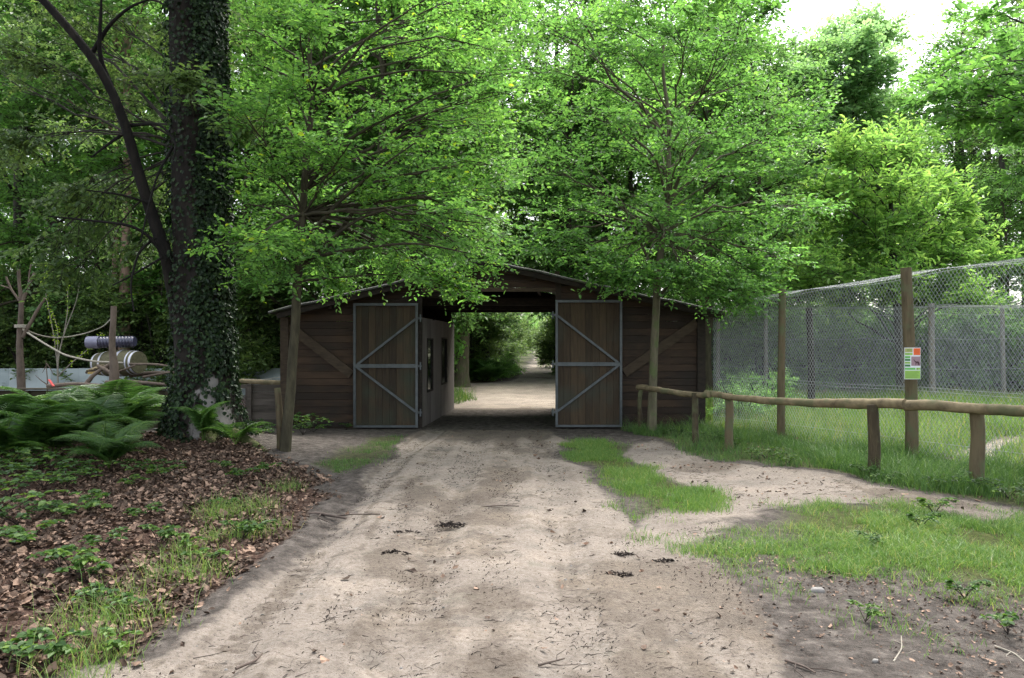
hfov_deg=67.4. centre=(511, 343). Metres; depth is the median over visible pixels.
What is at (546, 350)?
shrub
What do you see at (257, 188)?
forest tree
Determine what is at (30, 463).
bramble
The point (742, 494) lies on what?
twig litter
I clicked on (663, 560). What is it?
debris clump
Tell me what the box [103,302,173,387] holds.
shrub
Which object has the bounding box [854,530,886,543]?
weed
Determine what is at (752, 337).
shrub
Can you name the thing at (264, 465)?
seedling
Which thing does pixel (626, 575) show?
debris clump
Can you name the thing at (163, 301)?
shrub
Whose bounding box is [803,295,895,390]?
shrub
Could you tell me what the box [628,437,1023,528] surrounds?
footpath
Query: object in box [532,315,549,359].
shrub
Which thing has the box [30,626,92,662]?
seedling
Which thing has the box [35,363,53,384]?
bare sapling
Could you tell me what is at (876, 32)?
tall tree
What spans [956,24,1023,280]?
forest tree
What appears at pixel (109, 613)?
grass
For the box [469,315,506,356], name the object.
shrub
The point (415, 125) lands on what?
forest tree
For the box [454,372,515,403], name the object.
ground cover
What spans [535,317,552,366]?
shrub
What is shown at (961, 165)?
forest tree
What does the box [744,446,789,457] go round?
weed
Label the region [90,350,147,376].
barrel
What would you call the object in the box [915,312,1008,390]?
shrub
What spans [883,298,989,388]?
shrub
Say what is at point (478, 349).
shrub
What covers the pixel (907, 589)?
grass
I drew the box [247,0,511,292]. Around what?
forest tree
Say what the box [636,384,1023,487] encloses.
rail fence
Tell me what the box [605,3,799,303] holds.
forest tree
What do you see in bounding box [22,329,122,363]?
rope
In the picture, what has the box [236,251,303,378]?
shrub
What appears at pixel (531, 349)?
shrub
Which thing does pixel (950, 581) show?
weed
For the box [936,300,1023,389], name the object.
shrub
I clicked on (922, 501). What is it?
weed
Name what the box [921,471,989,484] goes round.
weed
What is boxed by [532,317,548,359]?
shrub
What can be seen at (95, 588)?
seedling
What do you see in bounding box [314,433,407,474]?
grass
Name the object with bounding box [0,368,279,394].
metal sheet wall
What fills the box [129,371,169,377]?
branch
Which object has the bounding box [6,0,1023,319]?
sky
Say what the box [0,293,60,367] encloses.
shrub
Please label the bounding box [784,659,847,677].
fallen stick
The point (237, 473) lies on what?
seedling
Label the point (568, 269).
forest tree
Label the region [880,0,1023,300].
forest tree
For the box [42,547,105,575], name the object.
seedling
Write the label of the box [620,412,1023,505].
grass
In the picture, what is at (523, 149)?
forest tree
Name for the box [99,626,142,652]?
seedling
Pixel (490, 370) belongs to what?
fern
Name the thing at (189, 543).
seedling
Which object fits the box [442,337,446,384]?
window
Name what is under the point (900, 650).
fallen stick
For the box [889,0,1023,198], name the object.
overhanging tree
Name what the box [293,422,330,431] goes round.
weed
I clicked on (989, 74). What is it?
forest tree
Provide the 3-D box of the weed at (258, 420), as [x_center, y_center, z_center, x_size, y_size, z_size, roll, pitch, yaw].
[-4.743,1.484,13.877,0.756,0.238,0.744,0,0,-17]
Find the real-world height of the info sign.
0.429 m
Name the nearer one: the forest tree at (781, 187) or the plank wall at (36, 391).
the plank wall at (36, 391)
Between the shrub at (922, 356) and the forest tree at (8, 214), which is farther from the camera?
the forest tree at (8, 214)
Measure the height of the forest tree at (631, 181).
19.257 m
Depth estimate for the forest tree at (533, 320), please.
110.11 m
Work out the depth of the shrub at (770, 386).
18.45 m
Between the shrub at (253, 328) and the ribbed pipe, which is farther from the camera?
the shrub at (253, 328)
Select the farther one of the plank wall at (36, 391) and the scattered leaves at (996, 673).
the plank wall at (36, 391)
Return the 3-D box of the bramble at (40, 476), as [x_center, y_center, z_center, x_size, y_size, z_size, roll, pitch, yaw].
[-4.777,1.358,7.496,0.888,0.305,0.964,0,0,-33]
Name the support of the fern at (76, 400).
on the forest floor
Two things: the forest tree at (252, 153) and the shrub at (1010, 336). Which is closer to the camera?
the shrub at (1010, 336)
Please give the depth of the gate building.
14.48 m
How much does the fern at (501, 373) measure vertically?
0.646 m
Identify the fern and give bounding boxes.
[0,384,100,409]
[0,393,82,437]
[0,395,52,429]
[0,404,88,463]
[0,410,122,459]
[19,391,139,440]
[29,390,125,408]
[40,394,159,453]
[49,420,164,466]
[53,379,167,418]
[60,399,167,435]
[65,430,145,467]
[126,386,169,411]
[169,401,227,439]
[196,422,274,443]
[469,358,492,380]
[469,360,499,380]
[469,365,489,380]
[469,367,500,380]
[472,362,502,381]
[479,366,517,380]
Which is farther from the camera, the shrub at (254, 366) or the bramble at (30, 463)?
the shrub at (254, 366)
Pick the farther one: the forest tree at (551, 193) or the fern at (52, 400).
the forest tree at (551, 193)
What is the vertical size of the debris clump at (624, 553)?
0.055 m
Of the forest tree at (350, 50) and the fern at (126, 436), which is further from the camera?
the forest tree at (350, 50)
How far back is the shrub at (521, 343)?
71.56 m
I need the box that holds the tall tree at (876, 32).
[731,0,939,282]
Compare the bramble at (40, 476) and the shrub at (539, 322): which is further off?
the shrub at (539, 322)
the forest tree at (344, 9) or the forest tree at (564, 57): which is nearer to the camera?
the forest tree at (344, 9)
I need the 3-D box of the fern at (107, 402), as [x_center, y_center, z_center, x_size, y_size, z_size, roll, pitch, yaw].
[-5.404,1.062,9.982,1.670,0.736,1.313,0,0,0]
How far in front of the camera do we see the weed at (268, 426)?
13.65 m
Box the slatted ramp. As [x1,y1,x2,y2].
[85,364,108,373]
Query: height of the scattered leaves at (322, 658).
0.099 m
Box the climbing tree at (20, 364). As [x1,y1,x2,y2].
[0,264,45,387]
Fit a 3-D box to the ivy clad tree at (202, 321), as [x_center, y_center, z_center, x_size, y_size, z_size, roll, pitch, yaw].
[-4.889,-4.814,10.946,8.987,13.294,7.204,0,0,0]
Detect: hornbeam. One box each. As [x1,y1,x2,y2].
[182,0,562,451]
[475,0,854,430]
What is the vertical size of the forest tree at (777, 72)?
17.724 m
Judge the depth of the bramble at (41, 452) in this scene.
8.91 m
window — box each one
[427,338,432,391]
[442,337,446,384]
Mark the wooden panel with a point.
(261, 401)
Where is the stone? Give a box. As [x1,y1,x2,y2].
[810,587,824,592]
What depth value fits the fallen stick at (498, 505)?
7.55 m
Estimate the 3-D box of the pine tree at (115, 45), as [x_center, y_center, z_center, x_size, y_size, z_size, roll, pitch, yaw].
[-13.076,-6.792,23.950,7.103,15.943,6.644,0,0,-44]
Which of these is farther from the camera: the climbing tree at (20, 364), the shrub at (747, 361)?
the shrub at (747, 361)
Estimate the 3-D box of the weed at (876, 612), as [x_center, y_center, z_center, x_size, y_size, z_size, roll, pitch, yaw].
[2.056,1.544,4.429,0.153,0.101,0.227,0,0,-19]
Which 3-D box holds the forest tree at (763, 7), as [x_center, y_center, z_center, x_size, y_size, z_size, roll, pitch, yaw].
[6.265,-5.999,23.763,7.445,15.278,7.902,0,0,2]
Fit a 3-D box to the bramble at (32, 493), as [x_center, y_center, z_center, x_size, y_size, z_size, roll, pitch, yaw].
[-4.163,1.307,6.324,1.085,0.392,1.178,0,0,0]
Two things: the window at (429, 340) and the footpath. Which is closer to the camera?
the footpath
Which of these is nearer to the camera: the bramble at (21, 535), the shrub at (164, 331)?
the bramble at (21, 535)
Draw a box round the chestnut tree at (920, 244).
[763,113,1023,391]
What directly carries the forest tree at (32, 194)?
on the ground at (309, 448)
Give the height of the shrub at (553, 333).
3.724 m
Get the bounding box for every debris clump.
[381,549,411,554]
[393,529,419,533]
[434,521,467,528]
[601,570,633,576]
[610,550,635,556]
[652,557,677,562]
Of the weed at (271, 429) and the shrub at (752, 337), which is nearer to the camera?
the weed at (271, 429)
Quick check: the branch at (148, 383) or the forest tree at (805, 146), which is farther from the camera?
the forest tree at (805, 146)
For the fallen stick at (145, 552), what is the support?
on the forest floor
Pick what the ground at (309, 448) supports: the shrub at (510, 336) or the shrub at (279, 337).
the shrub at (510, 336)
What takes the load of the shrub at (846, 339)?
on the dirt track
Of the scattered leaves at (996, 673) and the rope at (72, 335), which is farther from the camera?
the rope at (72, 335)
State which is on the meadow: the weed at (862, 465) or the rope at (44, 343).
the weed at (862, 465)
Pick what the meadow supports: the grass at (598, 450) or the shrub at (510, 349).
the grass at (598, 450)
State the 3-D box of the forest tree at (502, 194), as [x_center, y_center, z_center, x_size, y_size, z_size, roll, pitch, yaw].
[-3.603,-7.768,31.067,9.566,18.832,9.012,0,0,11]
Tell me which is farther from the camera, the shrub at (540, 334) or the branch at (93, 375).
the shrub at (540, 334)
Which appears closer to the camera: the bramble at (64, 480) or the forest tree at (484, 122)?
the bramble at (64, 480)
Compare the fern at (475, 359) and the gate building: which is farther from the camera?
the fern at (475, 359)
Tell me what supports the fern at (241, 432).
on the forest floor
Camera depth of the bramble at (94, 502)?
6.70 m
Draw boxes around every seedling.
[0,629,45,667]
[26,544,77,565]
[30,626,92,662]
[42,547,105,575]
[52,561,112,582]
[69,581,119,604]
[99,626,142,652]
[104,591,148,608]
[138,524,182,546]
[178,532,207,548]
[180,547,229,562]
[206,497,239,505]
[208,460,234,469]
[219,519,265,538]
[225,467,259,480]
[237,519,278,535]
[254,462,282,472]
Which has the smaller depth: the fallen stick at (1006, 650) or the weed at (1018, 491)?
the fallen stick at (1006, 650)
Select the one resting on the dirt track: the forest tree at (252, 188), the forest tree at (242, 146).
the forest tree at (252, 188)
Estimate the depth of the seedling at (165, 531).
5.87 m
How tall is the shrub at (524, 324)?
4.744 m
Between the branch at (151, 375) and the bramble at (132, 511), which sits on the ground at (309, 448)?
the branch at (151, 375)
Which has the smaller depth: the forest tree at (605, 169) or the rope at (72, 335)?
the rope at (72, 335)
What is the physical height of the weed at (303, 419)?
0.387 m
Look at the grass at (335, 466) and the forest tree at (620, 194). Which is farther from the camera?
the forest tree at (620, 194)
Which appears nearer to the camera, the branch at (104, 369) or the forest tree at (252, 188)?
the branch at (104, 369)
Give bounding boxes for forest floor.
[0,434,339,677]
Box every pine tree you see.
[0,0,165,349]
[9,0,168,349]
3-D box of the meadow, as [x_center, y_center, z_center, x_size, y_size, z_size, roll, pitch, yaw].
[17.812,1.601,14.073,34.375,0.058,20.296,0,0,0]
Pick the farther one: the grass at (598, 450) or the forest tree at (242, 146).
the forest tree at (242, 146)
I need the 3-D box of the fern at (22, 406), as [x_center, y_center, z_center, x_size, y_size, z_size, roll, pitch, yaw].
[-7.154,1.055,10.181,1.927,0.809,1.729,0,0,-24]
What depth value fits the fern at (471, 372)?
31.78 m
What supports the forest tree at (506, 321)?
on the ground at (309, 448)
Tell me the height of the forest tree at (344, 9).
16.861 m
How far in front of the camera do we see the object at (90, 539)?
5.59 m
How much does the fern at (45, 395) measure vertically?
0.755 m
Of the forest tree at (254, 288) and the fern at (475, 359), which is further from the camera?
the fern at (475, 359)
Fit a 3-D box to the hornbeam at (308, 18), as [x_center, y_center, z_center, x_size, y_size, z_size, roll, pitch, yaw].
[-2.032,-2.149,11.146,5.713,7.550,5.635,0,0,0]
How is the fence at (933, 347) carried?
on the ground at (309, 448)
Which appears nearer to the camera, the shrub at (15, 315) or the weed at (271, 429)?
the weed at (271, 429)
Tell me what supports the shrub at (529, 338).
on the ground at (309, 448)
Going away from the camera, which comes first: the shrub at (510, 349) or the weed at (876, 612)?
the weed at (876, 612)
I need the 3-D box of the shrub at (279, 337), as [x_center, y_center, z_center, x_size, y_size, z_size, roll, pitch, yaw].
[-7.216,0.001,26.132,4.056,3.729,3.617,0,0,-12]
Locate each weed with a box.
[250,418,267,426]
[253,422,275,430]
[260,427,294,434]
[293,413,333,434]
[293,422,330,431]
[669,427,687,435]
[733,437,747,445]
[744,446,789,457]
[777,454,800,462]
[846,599,885,621]
[850,464,877,472]
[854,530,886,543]
[863,467,915,478]
[902,511,942,524]
[912,497,959,511]
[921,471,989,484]
[942,578,994,598]
[971,477,1023,497]
[979,611,1018,634]
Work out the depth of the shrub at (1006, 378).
26.90 m
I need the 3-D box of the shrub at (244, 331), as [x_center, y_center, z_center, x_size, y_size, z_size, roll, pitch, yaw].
[-9.163,-0.207,25.003,4.518,4.188,4.028,0,0,-41]
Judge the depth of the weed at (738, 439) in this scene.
11.79 m
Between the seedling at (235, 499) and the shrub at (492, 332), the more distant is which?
the shrub at (492, 332)
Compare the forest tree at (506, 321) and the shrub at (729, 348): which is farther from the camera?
the forest tree at (506, 321)
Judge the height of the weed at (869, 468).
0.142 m
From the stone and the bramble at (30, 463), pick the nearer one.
the stone
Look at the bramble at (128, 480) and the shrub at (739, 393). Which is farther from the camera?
the shrub at (739, 393)
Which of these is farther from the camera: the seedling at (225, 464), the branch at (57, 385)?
the branch at (57, 385)
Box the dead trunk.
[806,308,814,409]
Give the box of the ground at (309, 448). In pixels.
[9,348,1023,677]
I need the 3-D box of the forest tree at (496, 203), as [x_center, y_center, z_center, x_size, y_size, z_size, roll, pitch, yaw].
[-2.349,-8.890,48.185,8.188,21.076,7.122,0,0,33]
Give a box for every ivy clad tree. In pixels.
[0,0,280,451]
[363,0,558,387]
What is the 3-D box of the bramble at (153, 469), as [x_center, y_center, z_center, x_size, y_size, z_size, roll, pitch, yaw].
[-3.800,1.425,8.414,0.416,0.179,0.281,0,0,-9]
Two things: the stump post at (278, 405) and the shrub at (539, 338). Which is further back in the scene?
the shrub at (539, 338)
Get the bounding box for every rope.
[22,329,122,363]
[23,310,118,337]
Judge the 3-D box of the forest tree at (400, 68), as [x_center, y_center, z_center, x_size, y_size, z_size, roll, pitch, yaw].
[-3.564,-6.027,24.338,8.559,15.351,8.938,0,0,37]
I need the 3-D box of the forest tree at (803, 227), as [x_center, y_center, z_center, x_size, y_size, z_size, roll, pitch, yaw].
[8.297,-4.783,28.947,7.772,12.870,7.442,0,0,-5]
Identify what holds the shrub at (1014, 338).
on the ground at (309, 448)
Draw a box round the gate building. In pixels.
[268,258,727,428]
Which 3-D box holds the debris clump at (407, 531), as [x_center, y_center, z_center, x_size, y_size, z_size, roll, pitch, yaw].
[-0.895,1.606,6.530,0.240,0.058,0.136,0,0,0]
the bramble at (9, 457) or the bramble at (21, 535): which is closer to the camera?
the bramble at (21, 535)
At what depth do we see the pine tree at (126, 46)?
24.05 m
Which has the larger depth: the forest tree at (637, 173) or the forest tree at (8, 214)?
the forest tree at (637, 173)
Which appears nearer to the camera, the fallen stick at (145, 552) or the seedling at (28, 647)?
the seedling at (28, 647)
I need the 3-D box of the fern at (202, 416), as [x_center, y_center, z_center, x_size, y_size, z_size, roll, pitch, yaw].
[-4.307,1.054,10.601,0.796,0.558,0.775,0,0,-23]
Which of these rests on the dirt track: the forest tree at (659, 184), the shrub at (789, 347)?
the shrub at (789, 347)
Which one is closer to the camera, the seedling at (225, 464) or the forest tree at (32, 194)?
the seedling at (225, 464)
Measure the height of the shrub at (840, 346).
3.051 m
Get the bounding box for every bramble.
[0,441,52,470]
[0,445,93,468]
[0,447,80,477]
[0,458,108,487]
[0,466,75,496]
[0,475,81,516]
[0,499,58,524]
[0,519,64,543]
[23,500,85,515]
[24,464,103,486]
[43,455,127,478]
[50,488,112,512]
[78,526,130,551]
[117,458,186,471]
[117,474,149,485]
[123,501,164,516]
[145,464,186,478]
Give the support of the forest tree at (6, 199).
on the ground at (309, 448)
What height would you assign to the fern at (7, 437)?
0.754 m
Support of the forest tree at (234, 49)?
on the ground at (309, 448)
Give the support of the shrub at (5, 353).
on the ground at (309, 448)
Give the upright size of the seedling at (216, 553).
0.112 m
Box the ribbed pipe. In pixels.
[84,336,136,348]
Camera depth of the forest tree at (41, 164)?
32.10 m
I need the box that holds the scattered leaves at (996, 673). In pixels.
[639,545,1023,677]
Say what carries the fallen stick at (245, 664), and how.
on the dirt track
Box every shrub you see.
[0,252,79,367]
[0,285,41,367]
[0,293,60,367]
[0,294,73,379]
[0,296,95,367]
[8,288,94,367]
[12,273,118,368]
[50,284,171,387]
[64,281,168,385]
[74,250,173,386]
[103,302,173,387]
[133,304,168,362]
[146,285,239,382]
[157,279,283,389]
[158,264,279,382]
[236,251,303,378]
[236,288,290,378]
[258,292,338,368]
[469,312,507,378]
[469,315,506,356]
[469,321,498,359]
[469,355,503,380]
[480,350,518,376]
[490,315,518,360]
[490,347,527,374]
[491,323,521,360]
[492,322,534,358]
[496,317,528,361]
[497,312,529,356]
[517,315,537,352]
[517,318,534,355]
[530,315,554,370]
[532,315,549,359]
[532,317,545,349]
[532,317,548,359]
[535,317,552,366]
[542,328,554,374]
[706,373,776,419]
[711,307,761,387]
[711,308,753,388]
[714,309,820,390]
[718,357,806,409]
[727,321,787,375]
[732,305,851,389]
[742,297,850,388]
[787,310,862,389]
[795,300,895,389]
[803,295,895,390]
[863,317,951,390]
[872,309,951,389]
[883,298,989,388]
[914,286,1023,389]
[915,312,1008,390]
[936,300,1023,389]
[940,308,1023,391]
[966,301,1023,388]
[979,321,1023,389]
[991,294,1023,387]
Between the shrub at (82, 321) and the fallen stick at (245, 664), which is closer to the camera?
the fallen stick at (245, 664)
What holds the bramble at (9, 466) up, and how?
on the forest floor
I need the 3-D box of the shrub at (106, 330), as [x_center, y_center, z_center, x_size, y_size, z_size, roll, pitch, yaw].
[-12.019,-0.143,25.115,3.839,4.035,4.306,0,0,31]
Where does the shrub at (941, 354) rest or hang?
on the ground at (309, 448)
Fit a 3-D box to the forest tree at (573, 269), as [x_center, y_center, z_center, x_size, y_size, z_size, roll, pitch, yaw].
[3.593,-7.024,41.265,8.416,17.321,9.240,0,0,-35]
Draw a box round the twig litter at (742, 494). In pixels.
[1,443,975,677]
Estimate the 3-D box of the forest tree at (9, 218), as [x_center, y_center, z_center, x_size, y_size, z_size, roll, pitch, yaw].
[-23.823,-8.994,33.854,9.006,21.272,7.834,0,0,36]
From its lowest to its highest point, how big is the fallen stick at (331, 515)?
0.037 m
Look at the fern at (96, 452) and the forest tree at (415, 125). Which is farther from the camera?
the forest tree at (415, 125)
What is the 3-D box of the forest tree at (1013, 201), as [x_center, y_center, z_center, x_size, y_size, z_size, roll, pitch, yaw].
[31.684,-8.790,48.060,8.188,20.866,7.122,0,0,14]
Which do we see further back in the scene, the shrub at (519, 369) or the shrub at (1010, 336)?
the shrub at (519, 369)
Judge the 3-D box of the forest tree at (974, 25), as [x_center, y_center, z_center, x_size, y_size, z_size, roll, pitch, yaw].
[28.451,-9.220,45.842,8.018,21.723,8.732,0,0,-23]
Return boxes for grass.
[1,475,308,677]
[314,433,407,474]
[557,435,738,523]
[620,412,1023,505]
[625,520,1023,660]
[706,381,1023,471]
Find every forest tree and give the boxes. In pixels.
[0,0,111,305]
[0,0,168,287]
[0,0,171,335]
[0,2,142,295]
[0,6,90,270]
[0,7,67,237]
[0,10,166,287]
[1,0,258,323]
[25,2,163,242]
[66,9,250,291]
[92,0,369,361]
[104,0,309,236]
[229,0,447,306]
[230,0,394,305]
[230,7,303,225]
[230,50,323,303]
[231,1,390,338]
[233,53,285,261]
[238,0,550,331]
[243,0,543,327]
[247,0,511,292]
[260,0,483,284]
[263,0,378,229]
[347,0,543,324]
[365,0,522,264]
[396,0,548,375]
[401,97,522,336]
[423,2,570,361]
[460,81,533,263]
[483,0,646,329]
[490,52,653,328]
[495,180,539,317]
[497,234,532,322]
[499,0,623,371]
[502,60,648,277]
[507,44,612,232]
[514,39,650,279]
[517,232,543,332]
[530,0,688,290]
[545,1,676,275]
[586,63,697,290]
[590,0,797,316]
[598,0,858,389]
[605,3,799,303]
[609,75,661,260]
[630,10,895,388]
[641,29,839,331]
[668,31,844,272]
[696,112,837,315]
[744,114,886,311]
[868,114,987,311]
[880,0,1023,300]
[908,13,1023,295]
[914,60,1018,299]
[927,8,1023,290]
[942,0,1023,221]
[952,158,1023,307]
[954,70,1023,305]
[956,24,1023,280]
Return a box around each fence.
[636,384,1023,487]
[712,303,1023,396]
[713,257,1023,468]
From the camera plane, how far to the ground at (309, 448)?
4.66 m
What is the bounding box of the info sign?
[904,348,920,378]
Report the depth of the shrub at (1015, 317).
26.59 m
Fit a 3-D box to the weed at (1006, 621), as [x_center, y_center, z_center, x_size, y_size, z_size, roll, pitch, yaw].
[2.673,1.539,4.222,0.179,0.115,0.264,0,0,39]
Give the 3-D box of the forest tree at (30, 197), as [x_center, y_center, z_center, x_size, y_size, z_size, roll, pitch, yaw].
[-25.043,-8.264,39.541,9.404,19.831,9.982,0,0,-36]
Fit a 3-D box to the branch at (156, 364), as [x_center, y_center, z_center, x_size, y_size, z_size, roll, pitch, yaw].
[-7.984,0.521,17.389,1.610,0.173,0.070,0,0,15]
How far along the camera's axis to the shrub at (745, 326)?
25.87 m
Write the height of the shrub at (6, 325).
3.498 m
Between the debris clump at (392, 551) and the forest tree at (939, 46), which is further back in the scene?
the forest tree at (939, 46)
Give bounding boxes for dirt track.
[29,351,882,677]
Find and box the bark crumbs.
[42,442,781,677]
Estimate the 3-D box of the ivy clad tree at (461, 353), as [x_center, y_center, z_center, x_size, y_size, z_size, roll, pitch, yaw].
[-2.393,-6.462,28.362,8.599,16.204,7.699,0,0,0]
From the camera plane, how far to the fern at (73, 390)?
12.84 m
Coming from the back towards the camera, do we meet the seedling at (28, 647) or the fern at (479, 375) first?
the fern at (479, 375)
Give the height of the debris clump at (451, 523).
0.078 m
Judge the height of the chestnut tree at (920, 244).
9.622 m
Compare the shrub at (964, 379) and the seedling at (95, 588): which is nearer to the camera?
the seedling at (95, 588)
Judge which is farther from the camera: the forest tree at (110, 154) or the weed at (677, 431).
the forest tree at (110, 154)
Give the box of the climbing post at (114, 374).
[109,306,119,379]
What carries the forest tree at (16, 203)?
on the ground at (309, 448)
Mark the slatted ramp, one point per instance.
(94, 369)
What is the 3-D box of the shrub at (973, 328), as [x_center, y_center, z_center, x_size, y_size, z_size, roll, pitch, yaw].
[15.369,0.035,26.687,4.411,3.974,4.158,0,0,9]
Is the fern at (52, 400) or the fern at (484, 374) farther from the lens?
the fern at (484, 374)
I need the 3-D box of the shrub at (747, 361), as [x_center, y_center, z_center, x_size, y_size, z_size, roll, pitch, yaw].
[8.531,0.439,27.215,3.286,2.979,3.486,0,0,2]
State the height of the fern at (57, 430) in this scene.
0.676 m
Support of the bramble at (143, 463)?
on the forest floor
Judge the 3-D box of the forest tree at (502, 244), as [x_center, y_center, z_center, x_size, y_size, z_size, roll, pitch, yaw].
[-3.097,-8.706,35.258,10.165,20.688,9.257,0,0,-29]
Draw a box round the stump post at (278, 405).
[274,388,282,448]
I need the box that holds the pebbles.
[196,472,735,670]
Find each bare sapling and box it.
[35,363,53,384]
[40,265,104,387]
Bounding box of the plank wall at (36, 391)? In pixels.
[0,388,168,427]
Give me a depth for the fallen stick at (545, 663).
3.83 m
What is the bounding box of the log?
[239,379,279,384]
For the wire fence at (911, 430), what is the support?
on the ground at (309, 448)
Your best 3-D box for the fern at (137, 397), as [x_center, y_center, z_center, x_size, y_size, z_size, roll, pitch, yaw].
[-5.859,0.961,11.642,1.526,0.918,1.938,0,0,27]
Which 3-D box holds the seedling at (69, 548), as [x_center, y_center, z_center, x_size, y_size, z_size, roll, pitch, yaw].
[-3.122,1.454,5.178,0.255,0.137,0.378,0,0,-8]
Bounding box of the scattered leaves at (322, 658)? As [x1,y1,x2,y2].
[169,429,1017,677]
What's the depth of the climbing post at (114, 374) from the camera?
17.14 m
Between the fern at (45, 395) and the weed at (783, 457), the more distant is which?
the fern at (45, 395)
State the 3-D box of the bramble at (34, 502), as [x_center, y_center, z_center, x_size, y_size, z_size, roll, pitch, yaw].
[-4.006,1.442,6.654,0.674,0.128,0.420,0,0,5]
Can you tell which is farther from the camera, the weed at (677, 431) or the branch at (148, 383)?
the branch at (148, 383)
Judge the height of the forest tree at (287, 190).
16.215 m
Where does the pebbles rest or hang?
on the dirt track
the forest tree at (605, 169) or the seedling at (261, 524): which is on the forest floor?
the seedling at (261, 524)
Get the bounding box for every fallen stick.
[123,551,168,554]
[235,644,262,669]
[305,512,379,522]
[481,503,515,507]
[538,649,577,665]
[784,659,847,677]
[893,636,915,661]
[994,645,1023,662]
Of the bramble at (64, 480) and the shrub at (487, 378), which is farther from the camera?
the shrub at (487, 378)
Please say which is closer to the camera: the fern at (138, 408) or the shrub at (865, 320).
the fern at (138, 408)
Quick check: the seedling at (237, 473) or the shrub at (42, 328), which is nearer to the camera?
the seedling at (237, 473)
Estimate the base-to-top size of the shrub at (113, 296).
4.989 m
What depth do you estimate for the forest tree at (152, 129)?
29.45 m
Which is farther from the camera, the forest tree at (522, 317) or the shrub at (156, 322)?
the forest tree at (522, 317)
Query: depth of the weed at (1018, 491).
7.92 m
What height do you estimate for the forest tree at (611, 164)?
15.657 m
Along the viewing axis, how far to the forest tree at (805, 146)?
30.90 m
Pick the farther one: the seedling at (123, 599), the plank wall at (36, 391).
the plank wall at (36, 391)
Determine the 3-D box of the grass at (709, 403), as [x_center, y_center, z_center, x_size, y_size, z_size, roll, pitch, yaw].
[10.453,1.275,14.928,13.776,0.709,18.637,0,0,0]
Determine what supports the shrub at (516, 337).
on the ground at (309, 448)
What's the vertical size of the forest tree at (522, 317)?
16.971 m
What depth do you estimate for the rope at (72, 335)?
19.88 m
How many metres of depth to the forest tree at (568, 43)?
41.85 m
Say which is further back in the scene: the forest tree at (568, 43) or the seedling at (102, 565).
the forest tree at (568, 43)
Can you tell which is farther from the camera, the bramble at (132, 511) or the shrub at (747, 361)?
the shrub at (747, 361)
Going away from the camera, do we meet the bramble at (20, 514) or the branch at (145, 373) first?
the bramble at (20, 514)
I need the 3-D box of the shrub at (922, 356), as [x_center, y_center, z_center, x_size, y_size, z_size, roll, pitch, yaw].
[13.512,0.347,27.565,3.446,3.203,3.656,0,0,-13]
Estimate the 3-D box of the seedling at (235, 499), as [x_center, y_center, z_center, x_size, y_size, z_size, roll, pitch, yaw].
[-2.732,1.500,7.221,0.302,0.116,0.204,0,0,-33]
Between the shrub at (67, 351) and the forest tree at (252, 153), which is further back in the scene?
the forest tree at (252, 153)
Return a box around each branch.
[46,382,143,387]
[84,363,108,382]
[96,364,134,372]
[105,380,166,385]
[129,363,173,367]
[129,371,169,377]
[142,371,173,377]
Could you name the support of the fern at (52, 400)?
on the forest floor
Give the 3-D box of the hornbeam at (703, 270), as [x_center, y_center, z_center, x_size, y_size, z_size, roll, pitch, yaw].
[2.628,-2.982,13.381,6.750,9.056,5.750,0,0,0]
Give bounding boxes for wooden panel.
[247,384,279,425]
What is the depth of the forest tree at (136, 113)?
34.02 m
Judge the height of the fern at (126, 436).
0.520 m
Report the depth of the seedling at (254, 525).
6.25 m
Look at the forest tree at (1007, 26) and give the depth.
36.93 m
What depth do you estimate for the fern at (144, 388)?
13.35 m
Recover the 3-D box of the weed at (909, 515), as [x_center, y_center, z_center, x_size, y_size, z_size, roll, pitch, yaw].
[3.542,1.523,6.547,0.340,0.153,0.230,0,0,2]
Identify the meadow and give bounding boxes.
[555,396,1023,609]
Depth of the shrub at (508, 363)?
36.84 m
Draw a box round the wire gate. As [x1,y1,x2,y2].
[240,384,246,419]
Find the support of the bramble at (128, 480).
on the forest floor
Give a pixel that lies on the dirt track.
(515, 411)
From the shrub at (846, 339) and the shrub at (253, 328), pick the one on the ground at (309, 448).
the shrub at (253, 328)
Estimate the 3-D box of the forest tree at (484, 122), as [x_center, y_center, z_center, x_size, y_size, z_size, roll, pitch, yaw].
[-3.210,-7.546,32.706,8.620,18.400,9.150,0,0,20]
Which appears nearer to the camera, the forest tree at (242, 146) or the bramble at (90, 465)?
the bramble at (90, 465)
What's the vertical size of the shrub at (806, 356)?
3.637 m
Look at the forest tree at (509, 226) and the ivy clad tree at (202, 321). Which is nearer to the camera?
the ivy clad tree at (202, 321)
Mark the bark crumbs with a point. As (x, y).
(425, 539)
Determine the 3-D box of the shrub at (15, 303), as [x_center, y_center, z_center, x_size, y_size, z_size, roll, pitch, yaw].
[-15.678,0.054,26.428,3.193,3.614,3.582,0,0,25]
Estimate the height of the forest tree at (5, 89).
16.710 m

